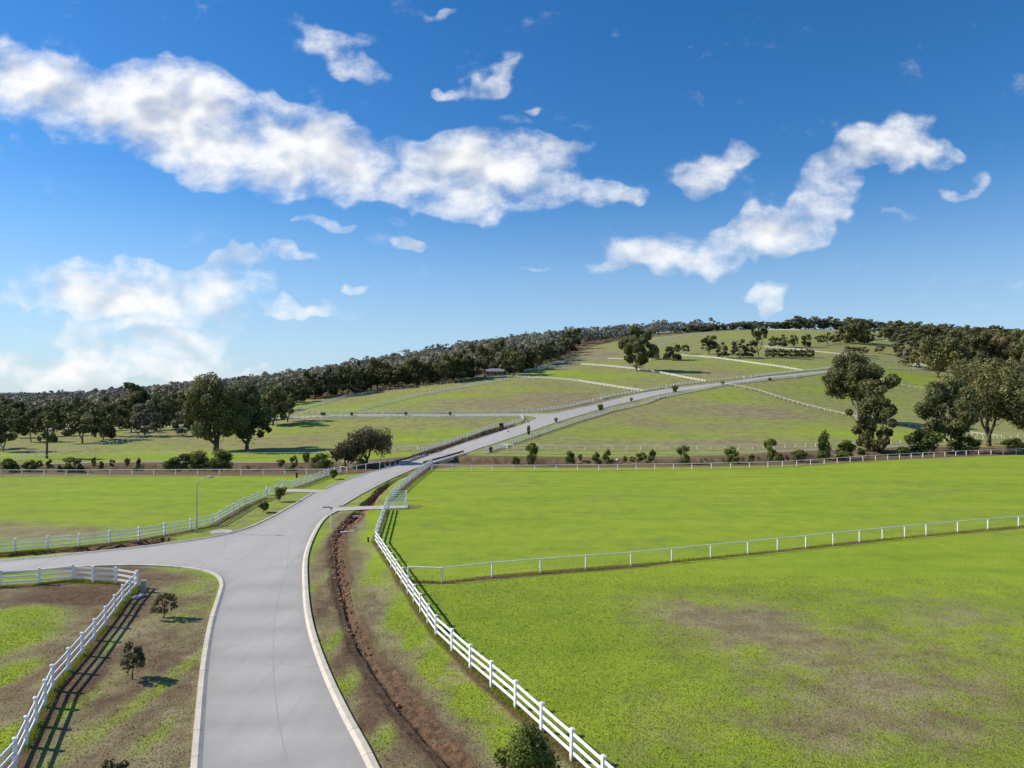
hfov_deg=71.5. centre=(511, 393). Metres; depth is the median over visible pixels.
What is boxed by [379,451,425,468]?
guard rail
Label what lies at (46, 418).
gum tree
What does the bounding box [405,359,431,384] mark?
gum tree
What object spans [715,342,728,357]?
gum tree
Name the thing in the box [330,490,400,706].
loose rocks
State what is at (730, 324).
gum tree
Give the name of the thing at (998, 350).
gum tree
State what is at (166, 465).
shrub
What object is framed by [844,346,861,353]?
gum tree
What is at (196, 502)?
street lamp
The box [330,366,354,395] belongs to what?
gum tree
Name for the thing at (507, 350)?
gum tree
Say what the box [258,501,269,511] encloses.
young tree
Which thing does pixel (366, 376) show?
gum tree
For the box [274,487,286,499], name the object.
young tree
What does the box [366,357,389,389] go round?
gum tree
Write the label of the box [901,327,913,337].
gum tree
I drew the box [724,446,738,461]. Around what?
shrub
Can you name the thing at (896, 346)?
gum tree
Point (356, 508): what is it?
driveway
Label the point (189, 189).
sky
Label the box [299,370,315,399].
gum tree
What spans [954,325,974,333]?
gum tree
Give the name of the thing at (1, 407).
gum tree
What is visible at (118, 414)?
gum tree
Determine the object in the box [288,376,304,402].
gum tree
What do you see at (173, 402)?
gum tree
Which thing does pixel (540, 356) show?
gum tree
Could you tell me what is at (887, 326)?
gum tree
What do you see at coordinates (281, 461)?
shrub
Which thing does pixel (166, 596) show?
young tree
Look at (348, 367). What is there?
gum tree
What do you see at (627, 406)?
rail fence
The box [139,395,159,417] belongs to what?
gum tree
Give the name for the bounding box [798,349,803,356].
gum tree
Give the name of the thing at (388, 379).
gum tree
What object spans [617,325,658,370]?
gum tree
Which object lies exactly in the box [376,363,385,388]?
gum tree
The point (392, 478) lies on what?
kerb
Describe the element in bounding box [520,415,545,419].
road corner
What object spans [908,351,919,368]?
gum tree
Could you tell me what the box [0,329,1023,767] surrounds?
ground
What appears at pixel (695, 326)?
gum tree
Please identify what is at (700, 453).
gravel track
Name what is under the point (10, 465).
shrub
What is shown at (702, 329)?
gum tree
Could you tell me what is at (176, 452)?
rail fence
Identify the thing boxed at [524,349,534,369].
gum tree
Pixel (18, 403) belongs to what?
gum tree
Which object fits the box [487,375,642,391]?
rail fence
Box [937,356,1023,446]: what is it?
gum tree
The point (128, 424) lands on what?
gum tree
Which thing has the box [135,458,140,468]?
shrub
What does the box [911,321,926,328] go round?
gum tree
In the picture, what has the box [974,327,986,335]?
gum tree
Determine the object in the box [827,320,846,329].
gum tree
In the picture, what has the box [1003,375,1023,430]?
gum tree
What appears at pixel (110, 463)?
shrub
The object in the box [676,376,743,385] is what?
rail fence
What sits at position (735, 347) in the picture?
gum tree
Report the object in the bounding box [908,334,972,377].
gum tree
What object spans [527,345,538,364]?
gum tree
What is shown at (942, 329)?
gum tree
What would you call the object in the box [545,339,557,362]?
gum tree
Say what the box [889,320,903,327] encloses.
gum tree
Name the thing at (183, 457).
shrub
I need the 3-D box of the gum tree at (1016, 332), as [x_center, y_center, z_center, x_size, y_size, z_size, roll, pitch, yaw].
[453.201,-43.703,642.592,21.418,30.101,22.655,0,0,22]
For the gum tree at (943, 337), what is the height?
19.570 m
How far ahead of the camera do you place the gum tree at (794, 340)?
651.33 m
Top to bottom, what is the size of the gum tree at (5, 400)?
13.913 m
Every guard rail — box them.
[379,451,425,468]
[422,450,463,464]
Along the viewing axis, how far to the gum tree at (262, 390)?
278.18 m
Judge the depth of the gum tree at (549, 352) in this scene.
512.85 m
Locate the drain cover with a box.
[210,529,231,533]
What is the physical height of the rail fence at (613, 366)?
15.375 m
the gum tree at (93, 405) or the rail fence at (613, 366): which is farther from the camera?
the rail fence at (613, 366)
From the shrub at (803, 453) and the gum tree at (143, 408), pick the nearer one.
the shrub at (803, 453)
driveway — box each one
[286,489,326,492]
[332,505,407,510]
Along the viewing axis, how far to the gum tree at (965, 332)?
636.96 m
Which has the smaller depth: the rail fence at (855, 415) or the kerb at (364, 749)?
the kerb at (364, 749)
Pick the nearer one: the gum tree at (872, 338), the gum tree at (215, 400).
the gum tree at (215, 400)
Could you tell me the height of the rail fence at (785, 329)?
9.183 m
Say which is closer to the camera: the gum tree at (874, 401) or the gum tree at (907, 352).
the gum tree at (874, 401)
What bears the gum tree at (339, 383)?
on the ground at (456, 513)
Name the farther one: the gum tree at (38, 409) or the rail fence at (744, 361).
the rail fence at (744, 361)
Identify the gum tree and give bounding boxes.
[0,396,19,425]
[0,401,7,424]
[0,407,24,451]
[6,407,23,437]
[8,400,31,415]
[17,408,38,441]
[26,408,43,428]
[34,409,58,458]
[42,404,67,432]
[52,399,64,417]
[52,401,77,428]
[61,402,83,428]
[61,411,102,442]
[63,395,84,411]
[75,402,89,412]
[80,401,97,424]
[85,402,104,425]
[87,401,116,439]
[98,396,115,409]
[102,402,128,426]
[112,402,128,425]
[116,382,149,420]
[118,402,139,431]
[130,400,163,434]
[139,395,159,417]
[148,393,177,414]
[149,394,172,429]
[160,395,183,426]
[168,393,186,419]
[170,411,192,435]
[176,390,202,404]
[179,371,254,450]
[227,384,271,449]
[248,388,266,410]
[257,382,294,425]
[281,385,295,421]
[283,384,299,400]
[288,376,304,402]
[289,378,310,402]
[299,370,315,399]
[304,373,327,397]
[318,366,336,397]
[326,373,337,395]
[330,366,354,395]
[335,368,342,392]
[340,364,355,393]
[348,368,362,393]
[356,360,364,388]
[362,369,371,390]
[363,364,376,389]
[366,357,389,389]
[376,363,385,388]
[379,368,401,387]
[386,365,406,386]
[390,366,409,386]
[401,361,413,384]
[405,354,421,385]
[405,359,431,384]
[421,358,434,383]
[426,360,441,382]
[432,360,452,382]
[438,352,456,381]
[447,356,464,380]
[451,352,459,380]
[453,353,470,379]
[460,341,476,368]
[460,349,473,378]
[464,358,477,377]
[475,344,495,377]
[490,336,506,368]
[500,348,516,365]
[502,346,524,375]
[516,345,531,367]
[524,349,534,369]
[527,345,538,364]
[532,342,550,364]
[534,349,543,366]
[539,342,551,363]
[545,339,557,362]
[548,338,563,360]
[553,341,568,359]
[560,333,572,355]
[564,328,581,344]
[568,335,578,352]
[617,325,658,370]
[664,343,681,359]
[681,324,699,332]
[682,344,689,353]
[690,325,699,331]
[697,326,705,331]
[699,325,714,331]
[700,335,719,353]
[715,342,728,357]
[718,323,727,330]
[724,323,734,329]
[729,322,737,329]
[731,339,748,357]
[735,321,750,329]
[736,323,753,329]
[741,344,755,357]
[749,324,767,356]
[750,321,764,329]
[760,321,770,327]
[764,349,771,356]
[768,323,786,328]
[768,335,778,346]
[771,348,777,356]
[774,322,788,328]
[778,335,788,346]
[781,348,786,356]
[785,316,803,328]
[785,349,793,356]
[788,335,798,345]
[789,316,807,327]
[793,348,798,356]
[798,317,811,328]
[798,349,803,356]
[801,333,811,346]
[802,319,815,328]
[803,349,809,356]
[809,349,814,356]
[811,316,822,328]
[814,335,823,344]
[816,318,834,327]
[821,350,902,420]
[822,332,832,343]
[825,316,837,328]
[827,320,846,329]
[832,331,841,342]
[836,324,848,340]
[843,320,862,343]
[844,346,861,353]
[845,380,897,451]
[847,318,866,343]
[857,346,868,354]
[860,325,870,343]
[863,326,876,342]
[870,322,885,330]
[873,322,885,331]
[874,345,884,353]
[876,327,893,339]
[883,325,894,337]
[886,328,906,338]
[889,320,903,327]
[889,333,906,346]
[892,343,901,352]
[895,345,911,365]
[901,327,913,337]
[901,336,920,350]
[907,330,923,341]
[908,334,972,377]
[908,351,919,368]
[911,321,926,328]
[913,376,979,451]
[916,326,928,336]
[924,326,940,336]
[936,325,950,337]
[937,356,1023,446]
[938,327,949,340]
[939,334,950,339]
[948,329,964,343]
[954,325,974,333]
[959,331,971,347]
[959,333,991,363]
[969,352,989,364]
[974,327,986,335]
[975,357,996,372]
[978,340,1004,361]
[988,325,1007,333]
[988,332,1019,367]
[998,328,1023,356]
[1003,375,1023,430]
[1004,357,1023,383]
[1010,336,1023,372]
[1011,365,1023,381]
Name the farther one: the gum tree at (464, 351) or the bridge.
the gum tree at (464, 351)
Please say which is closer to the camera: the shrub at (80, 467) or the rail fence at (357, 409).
the shrub at (80, 467)
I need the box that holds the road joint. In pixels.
[273,494,344,767]
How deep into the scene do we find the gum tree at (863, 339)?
725.14 m
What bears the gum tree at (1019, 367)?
on the ground at (456, 513)
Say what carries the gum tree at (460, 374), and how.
on the ground at (456, 513)
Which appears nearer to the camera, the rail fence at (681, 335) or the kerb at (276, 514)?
the kerb at (276, 514)
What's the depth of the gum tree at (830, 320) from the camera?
1125.69 m
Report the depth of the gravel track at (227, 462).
158.37 m
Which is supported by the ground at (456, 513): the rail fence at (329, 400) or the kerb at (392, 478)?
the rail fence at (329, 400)
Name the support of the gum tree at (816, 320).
on the ground at (456, 513)
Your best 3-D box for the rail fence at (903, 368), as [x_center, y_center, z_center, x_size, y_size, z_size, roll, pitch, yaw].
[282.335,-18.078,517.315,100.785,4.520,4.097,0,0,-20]
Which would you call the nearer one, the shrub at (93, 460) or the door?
the door
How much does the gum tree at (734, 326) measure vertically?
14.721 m
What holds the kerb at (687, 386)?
on the road up the hill
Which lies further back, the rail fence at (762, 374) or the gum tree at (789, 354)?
the gum tree at (789, 354)
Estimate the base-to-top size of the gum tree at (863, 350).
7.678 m
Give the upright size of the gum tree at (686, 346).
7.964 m
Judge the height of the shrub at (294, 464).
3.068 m
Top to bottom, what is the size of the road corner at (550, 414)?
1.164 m
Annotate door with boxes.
[141,583,144,590]
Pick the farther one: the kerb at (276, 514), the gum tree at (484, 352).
the gum tree at (484, 352)
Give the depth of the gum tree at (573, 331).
689.90 m
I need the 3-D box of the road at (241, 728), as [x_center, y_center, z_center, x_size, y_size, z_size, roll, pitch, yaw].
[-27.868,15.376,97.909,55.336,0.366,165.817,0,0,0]
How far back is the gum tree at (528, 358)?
468.42 m
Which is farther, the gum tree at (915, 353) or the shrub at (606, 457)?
the gum tree at (915, 353)
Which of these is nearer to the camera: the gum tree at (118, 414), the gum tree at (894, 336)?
the gum tree at (118, 414)
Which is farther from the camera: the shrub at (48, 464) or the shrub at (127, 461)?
the shrub at (127, 461)
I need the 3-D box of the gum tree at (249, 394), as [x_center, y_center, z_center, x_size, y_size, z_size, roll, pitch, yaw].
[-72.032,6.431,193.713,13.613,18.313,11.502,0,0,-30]
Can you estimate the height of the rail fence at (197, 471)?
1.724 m
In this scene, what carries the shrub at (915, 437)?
on the ground at (456, 513)
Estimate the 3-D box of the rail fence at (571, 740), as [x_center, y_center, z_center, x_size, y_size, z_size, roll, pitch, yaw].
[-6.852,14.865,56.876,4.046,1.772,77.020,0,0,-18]
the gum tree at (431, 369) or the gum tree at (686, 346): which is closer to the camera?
the gum tree at (431, 369)
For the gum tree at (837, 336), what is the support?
on the ground at (456, 513)
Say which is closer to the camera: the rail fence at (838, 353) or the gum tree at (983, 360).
the gum tree at (983, 360)
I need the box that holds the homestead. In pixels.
[485,367,506,375]
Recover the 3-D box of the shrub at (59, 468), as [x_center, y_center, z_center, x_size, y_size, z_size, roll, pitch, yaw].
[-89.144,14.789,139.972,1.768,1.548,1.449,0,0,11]
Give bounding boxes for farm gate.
[266,484,282,494]
[387,497,406,508]
[389,490,406,499]
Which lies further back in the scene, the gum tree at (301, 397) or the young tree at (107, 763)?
the gum tree at (301, 397)
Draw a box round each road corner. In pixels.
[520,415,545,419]
[524,412,562,415]
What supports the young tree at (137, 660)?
on the ground at (456, 513)
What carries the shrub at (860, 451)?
on the ground at (456, 513)
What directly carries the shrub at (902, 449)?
on the ground at (456, 513)
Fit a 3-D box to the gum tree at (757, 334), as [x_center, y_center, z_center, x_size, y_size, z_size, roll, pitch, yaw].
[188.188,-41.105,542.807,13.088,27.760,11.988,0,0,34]
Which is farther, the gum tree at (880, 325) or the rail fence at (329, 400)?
the gum tree at (880, 325)
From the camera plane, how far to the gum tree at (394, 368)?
414.95 m
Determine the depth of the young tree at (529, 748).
26.53 m
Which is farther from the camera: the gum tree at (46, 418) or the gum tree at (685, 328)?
the gum tree at (685, 328)
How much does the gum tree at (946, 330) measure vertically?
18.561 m
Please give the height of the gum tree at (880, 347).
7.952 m
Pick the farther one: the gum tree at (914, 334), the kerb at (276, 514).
the gum tree at (914, 334)
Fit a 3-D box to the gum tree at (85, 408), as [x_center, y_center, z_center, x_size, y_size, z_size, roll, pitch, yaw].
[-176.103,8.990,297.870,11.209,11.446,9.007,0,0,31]
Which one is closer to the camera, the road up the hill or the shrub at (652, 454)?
the shrub at (652, 454)
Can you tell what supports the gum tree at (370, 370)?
on the ground at (456, 513)
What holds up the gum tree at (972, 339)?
on the ground at (456, 513)
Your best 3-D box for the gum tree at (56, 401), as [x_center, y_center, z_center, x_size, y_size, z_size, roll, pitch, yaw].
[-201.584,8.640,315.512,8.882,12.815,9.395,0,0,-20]
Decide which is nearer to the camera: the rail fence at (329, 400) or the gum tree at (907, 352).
the rail fence at (329, 400)
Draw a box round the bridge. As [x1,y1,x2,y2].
[385,455,454,467]
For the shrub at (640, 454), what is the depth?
160.16 m
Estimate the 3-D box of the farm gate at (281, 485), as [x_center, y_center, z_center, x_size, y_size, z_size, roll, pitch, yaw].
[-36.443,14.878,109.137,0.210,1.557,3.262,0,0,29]
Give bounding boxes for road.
[0,454,457,767]
[48,414,537,428]
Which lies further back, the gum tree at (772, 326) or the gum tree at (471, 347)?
the gum tree at (772, 326)
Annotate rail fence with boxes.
[0,445,417,460]
[0,469,327,476]
[0,489,266,553]
[0,564,138,586]
[0,570,137,767]
[15,431,216,461]
[277,466,340,487]
[286,399,590,413]
[286,414,514,418]
[294,391,372,411]
[346,462,379,473]
[356,378,507,411]
[373,376,481,390]
[374,500,613,767]
[390,459,431,497]
[407,515,1023,582]
[419,426,486,451]
[469,449,1016,471]
[485,383,724,452]
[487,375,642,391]
[503,434,1023,450]
[504,415,523,427]
[507,363,704,380]
[539,357,662,366]
[602,386,662,397]
[653,331,712,339]
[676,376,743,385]
[680,354,801,370]
[716,329,878,331]
[727,371,826,384]
[727,383,1001,438]
[756,366,828,375]
[766,346,925,365]
[879,366,951,370]
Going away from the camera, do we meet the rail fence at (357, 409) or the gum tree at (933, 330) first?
the rail fence at (357, 409)
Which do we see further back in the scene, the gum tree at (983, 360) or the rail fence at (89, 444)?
the gum tree at (983, 360)
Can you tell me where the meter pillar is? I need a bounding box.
[141,580,146,591]
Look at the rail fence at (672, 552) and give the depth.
66.08 m
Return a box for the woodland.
[0,317,719,415]
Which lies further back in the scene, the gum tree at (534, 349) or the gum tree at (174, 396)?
the gum tree at (534, 349)
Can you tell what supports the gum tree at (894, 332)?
on the ground at (456, 513)
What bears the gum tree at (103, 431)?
on the ground at (456, 513)
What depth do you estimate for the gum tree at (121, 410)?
241.22 m
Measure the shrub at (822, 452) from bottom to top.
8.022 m
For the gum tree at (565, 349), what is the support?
on the ground at (456, 513)
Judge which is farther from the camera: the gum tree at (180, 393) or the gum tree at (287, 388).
the gum tree at (180, 393)
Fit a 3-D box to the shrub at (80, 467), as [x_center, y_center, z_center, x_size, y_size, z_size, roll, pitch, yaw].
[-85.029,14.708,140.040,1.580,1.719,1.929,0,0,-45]
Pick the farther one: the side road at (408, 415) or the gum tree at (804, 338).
the gum tree at (804, 338)
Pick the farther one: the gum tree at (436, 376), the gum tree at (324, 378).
the gum tree at (436, 376)
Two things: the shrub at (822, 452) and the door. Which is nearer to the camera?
the door
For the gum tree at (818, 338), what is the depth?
685.04 m
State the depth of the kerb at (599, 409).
290.86 m
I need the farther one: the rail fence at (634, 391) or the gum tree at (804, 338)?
the gum tree at (804, 338)
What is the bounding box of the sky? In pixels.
[0,0,1023,392]
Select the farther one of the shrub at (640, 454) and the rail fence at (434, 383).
the rail fence at (434, 383)
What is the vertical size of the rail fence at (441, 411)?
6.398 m
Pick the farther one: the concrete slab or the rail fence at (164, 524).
the rail fence at (164, 524)
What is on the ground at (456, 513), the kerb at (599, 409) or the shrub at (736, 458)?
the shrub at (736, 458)
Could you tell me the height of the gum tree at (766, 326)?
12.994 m
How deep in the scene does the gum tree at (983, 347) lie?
605.58 m
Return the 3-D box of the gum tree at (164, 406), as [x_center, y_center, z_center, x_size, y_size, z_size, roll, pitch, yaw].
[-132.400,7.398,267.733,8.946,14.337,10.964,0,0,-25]
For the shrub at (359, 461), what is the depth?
145.75 m
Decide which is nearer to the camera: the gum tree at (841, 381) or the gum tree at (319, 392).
the gum tree at (841, 381)
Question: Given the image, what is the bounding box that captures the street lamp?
[196,476,213,532]
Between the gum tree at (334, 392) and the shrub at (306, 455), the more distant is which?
the gum tree at (334, 392)
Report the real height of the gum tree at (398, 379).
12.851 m
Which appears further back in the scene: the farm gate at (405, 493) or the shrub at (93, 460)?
the shrub at (93, 460)
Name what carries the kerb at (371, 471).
on the road at (241, 728)
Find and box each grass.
[0,494,1022,767]
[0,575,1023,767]
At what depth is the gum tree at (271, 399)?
254.00 m
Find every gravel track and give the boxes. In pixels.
[19,459,413,464]
[459,441,1023,453]
[655,333,711,341]
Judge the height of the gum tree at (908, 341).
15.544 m
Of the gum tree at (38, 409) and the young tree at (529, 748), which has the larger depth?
the gum tree at (38, 409)
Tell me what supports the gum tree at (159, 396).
on the ground at (456, 513)
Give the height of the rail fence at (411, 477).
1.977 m
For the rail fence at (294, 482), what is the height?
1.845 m
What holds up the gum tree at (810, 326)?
on the ground at (456, 513)
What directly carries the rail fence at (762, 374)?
on the ground at (456, 513)
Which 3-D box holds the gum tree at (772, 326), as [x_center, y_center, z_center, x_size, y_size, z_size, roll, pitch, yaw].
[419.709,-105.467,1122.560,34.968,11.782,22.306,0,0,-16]
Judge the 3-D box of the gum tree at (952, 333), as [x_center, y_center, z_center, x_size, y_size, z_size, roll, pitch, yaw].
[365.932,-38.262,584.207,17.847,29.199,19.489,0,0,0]
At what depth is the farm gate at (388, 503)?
95.33 m
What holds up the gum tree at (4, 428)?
on the ground at (456, 513)
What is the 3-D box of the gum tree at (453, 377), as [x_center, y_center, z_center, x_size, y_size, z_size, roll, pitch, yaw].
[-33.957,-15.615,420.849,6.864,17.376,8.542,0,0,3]
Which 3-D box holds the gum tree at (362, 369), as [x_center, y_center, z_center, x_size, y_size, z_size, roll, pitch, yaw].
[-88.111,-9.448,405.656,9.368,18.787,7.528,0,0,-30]
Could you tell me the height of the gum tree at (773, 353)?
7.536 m
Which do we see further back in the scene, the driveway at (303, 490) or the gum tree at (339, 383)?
the gum tree at (339, 383)
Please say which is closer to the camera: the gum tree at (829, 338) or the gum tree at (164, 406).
the gum tree at (164, 406)
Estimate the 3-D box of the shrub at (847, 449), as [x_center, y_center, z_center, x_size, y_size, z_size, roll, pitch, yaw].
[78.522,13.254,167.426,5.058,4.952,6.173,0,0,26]
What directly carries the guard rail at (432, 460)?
on the kerb at (392, 478)
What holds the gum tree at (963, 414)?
on the ground at (456, 513)
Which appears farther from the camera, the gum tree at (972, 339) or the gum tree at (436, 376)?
the gum tree at (972, 339)
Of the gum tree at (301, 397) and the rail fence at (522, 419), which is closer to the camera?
the rail fence at (522, 419)
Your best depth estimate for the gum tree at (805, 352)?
550.32 m
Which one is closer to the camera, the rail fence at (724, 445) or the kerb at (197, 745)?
the kerb at (197, 745)
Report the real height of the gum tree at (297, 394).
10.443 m
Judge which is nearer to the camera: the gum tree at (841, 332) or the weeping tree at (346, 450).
the weeping tree at (346, 450)
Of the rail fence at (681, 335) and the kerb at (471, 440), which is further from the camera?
the rail fence at (681, 335)
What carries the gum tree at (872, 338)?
on the ground at (456, 513)
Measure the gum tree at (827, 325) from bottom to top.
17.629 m
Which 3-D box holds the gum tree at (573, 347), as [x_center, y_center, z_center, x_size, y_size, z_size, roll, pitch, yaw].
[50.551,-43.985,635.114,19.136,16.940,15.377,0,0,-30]
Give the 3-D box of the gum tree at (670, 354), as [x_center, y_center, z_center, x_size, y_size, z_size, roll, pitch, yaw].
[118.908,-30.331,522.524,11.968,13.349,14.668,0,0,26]
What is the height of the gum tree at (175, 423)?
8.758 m
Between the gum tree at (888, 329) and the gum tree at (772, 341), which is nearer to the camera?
the gum tree at (772, 341)
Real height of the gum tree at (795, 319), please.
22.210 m
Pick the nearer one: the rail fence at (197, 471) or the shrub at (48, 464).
the rail fence at (197, 471)
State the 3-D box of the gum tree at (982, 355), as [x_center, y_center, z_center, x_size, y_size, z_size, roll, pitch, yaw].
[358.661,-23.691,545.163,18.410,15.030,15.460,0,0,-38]
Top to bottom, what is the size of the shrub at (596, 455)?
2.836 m
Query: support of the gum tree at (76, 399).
on the ground at (456, 513)
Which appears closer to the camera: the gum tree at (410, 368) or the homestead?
the gum tree at (410, 368)
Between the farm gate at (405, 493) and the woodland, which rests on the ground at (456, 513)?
the woodland
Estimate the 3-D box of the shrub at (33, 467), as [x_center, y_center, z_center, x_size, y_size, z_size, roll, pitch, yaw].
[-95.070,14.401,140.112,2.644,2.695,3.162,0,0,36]
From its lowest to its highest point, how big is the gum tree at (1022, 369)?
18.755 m
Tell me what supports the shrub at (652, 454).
on the ground at (456, 513)
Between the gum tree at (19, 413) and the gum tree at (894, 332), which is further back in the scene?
the gum tree at (894, 332)
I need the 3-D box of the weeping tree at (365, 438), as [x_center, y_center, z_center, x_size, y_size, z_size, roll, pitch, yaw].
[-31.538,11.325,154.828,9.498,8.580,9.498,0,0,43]
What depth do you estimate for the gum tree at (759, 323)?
1102.18 m
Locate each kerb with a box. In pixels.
[0,493,312,561]
[2,564,225,767]
[302,510,379,767]
[325,455,426,488]
[340,453,462,505]
[428,426,515,454]
[466,372,826,452]
[575,370,828,408]
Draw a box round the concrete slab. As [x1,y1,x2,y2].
[131,593,145,599]
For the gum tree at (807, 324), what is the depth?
1103.00 m
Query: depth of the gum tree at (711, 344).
566.65 m
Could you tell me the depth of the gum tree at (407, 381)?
413.94 m
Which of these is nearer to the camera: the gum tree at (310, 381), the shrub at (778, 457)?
the shrub at (778, 457)
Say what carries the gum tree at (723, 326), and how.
on the ground at (456, 513)
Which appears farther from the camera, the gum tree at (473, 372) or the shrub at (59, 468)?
the gum tree at (473, 372)
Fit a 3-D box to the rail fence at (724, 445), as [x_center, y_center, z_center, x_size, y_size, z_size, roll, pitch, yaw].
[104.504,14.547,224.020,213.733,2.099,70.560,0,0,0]
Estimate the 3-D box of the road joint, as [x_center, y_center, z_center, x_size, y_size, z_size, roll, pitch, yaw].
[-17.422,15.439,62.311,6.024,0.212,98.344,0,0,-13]
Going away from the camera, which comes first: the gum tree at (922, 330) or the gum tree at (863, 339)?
the gum tree at (863, 339)
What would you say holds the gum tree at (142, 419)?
on the ground at (456, 513)
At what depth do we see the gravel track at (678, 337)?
823.63 m
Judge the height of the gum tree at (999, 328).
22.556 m
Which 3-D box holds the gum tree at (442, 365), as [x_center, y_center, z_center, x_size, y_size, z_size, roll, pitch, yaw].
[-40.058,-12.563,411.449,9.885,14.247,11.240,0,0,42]
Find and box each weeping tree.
[329,436,357,466]
[346,425,392,462]
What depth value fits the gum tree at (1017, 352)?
527.50 m
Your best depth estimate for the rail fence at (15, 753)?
36.76 m
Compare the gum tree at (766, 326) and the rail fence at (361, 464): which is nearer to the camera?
the rail fence at (361, 464)
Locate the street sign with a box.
[323,506,332,526]
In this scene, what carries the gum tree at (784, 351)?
on the ground at (456, 513)
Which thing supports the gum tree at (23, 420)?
on the ground at (456, 513)
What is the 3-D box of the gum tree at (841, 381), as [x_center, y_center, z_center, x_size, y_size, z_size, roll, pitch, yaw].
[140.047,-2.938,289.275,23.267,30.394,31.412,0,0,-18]
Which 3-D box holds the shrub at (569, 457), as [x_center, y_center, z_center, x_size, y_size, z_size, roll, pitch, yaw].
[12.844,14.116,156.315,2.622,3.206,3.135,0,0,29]
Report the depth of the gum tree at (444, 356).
414.74 m
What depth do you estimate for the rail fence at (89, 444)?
196.15 m
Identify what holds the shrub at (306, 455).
on the ground at (456, 513)
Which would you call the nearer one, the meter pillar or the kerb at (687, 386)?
the meter pillar
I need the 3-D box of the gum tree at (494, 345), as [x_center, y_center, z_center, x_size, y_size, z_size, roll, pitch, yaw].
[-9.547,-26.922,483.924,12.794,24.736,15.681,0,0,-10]
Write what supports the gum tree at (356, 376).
on the ground at (456, 513)
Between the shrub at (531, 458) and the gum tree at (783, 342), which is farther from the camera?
the gum tree at (783, 342)
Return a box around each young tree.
[101,758,129,767]
[120,640,145,679]
[150,592,177,618]
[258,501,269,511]
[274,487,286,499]
[329,469,337,477]
[493,721,560,767]
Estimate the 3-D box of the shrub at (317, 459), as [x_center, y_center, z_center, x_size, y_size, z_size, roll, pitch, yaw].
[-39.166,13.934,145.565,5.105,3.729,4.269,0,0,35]
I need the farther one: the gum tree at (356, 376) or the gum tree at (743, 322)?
the gum tree at (743, 322)
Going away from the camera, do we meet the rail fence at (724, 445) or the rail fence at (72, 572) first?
the rail fence at (72, 572)
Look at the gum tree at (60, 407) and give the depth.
291.36 m
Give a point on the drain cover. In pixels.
(222, 531)
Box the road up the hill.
[431,371,824,454]
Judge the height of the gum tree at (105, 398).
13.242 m
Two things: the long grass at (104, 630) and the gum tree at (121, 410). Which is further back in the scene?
the gum tree at (121, 410)
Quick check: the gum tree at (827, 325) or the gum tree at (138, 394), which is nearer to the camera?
the gum tree at (138, 394)
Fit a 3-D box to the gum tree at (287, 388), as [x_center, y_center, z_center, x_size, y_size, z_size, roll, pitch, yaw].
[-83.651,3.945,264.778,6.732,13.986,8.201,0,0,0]
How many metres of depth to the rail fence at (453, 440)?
207.04 m
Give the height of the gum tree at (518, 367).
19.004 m
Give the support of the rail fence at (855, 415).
on the ground at (456, 513)
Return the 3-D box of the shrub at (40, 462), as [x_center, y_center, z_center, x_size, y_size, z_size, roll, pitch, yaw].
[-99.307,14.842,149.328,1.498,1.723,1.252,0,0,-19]
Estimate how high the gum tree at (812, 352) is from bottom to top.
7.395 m
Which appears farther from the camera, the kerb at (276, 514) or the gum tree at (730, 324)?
the gum tree at (730, 324)
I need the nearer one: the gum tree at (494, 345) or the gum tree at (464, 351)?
the gum tree at (464, 351)
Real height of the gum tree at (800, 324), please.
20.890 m
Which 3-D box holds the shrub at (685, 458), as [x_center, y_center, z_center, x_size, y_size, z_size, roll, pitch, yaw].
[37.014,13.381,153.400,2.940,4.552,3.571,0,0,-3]
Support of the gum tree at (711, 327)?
on the ground at (456, 513)
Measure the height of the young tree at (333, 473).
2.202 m
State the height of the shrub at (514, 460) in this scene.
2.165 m
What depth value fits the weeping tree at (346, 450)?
150.12 m
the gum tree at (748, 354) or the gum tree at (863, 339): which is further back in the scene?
the gum tree at (863, 339)
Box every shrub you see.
[0,458,19,471]
[21,459,38,471]
[36,460,42,467]
[45,459,54,467]
[56,465,63,471]
[62,457,81,471]
[76,464,84,471]
[91,457,95,466]
[98,461,103,468]
[109,459,114,466]
[124,458,130,465]
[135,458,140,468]
[161,461,176,470]
[168,453,201,470]
[185,450,209,470]
[207,448,234,470]
[276,459,284,466]
[290,455,297,468]
[302,452,309,461]
[309,452,333,468]
[352,457,365,468]
[511,456,520,463]
[525,442,537,464]
[564,450,575,463]
[592,452,601,463]
[602,449,613,463]
[635,452,647,461]
[648,449,655,461]
[676,445,689,462]
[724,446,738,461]
[731,456,739,463]
[747,454,754,461]
[763,438,776,460]
[773,452,784,460]
[790,450,807,461]
[816,429,831,459]
[834,439,856,458]
[856,448,865,454]
[895,446,911,453]
[904,429,944,454]
[946,434,982,452]
[1000,437,1023,449]
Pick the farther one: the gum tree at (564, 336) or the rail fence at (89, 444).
the gum tree at (564, 336)
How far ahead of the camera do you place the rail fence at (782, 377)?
417.16 m
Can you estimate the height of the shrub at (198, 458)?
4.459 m
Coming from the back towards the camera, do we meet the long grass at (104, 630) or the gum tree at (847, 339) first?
the gum tree at (847, 339)
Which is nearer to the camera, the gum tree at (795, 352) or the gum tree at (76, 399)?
the gum tree at (76, 399)
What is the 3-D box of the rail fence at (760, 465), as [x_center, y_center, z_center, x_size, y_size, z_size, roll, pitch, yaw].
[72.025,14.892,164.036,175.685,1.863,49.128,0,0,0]
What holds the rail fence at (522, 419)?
on the ground at (456, 513)
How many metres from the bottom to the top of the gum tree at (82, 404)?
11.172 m
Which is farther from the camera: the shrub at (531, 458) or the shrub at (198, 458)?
the shrub at (531, 458)
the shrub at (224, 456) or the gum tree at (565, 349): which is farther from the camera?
the gum tree at (565, 349)

